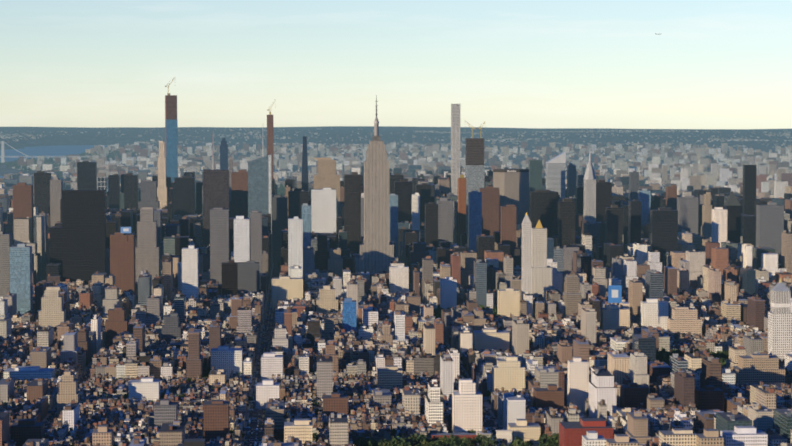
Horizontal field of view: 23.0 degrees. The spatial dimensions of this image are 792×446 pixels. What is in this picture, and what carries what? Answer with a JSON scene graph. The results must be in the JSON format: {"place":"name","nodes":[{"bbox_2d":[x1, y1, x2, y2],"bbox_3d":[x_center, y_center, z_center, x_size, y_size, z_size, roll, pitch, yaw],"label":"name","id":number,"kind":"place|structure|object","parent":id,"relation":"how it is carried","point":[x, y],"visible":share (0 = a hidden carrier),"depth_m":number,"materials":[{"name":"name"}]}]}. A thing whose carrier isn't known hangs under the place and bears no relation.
{"place":"outdoors","nodes":[
{"label":"outdoors","id":0,"kind":"place"},
{"bbox_2d":[0,145,106,177],"bbox_3d":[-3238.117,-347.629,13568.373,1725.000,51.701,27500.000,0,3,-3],"label":"river","id":1,"kind":"structure","parent":0,"point":[50,151],"depth_m":20673.33,"materials":[{"name":"liquid"}]},
{"bbox_2d":[45,285,585,440],"bbox_3d":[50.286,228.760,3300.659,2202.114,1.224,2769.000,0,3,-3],"label":"roads","id":2,"kind":"structure","parent":0,"point":[263,344],"depth_m":3034.98,"materials":[{"name":"grey asphalt"}]},
{"bbox_2d":[46,290,493,441],"bbox_3d":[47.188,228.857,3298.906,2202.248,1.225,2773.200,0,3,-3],"label":"cars","id":3,"kind":"object","parent":2,"relation":"on","point":[265,413],"visible":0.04,"depth_m":2642.87,"materials":[{"name":"paint"}]},
{"bbox_2d":[40,284,588,445],"bbox_3d":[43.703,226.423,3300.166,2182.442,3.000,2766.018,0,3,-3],"label":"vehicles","id":4,"kind":"object","parent":2,"relation":"on","point":[255,410],"visible":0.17,"depth_m":2714.96,"materials":[{"name":"paint"}]},
{"bbox_2d":[0,126,791,445],"bbox_3d":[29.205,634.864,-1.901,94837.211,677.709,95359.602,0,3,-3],"label":"ground","id":5,"kind":"structure","parent":0,"point":[322,136],"depth_m":26098.60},
{"bbox_2d":[40,263,585,445],"bbox_3d":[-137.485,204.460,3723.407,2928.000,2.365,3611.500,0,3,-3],"label":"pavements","id":6,"kind":"structure","parent":5,"relation":"on","point":[486,403],"depth_m":3028.48,"materials":[{"name":"concrete"}]},
{"bbox_2d":[0,149,790,445],"bbox_3d":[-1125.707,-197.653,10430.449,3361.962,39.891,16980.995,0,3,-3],"label":"trees","id":7,"kind":"object","parent":5,"relation":"on","point":[549,440],"visible":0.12,"depth_m":2446.03,"materials":[{"name":"green plant"}]},
{"bbox_2d":[0,77,791,445],"bbox_3d":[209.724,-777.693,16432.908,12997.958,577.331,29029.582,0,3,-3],"label":"city buildings","id":8,"kind":"structure","parent":5,"relation":"on","point":[600,287],"depth_m":3891.95,"materials":[{"name":"beige concrete"}]},
{"bbox_2d":[496,430,511,445],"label":"washington square arch","id":9,"kind":"structure","parent":5,"relation":"on","point":[505,434],"depth_m":2406.88,"materials":[{"name":"stone"}]},
{"bbox_2d":[0,0,791,128],"label":"sky","id":10,"kind":"structure","parent":0,"point":[707,64],"materials":[{"name":"blue"}]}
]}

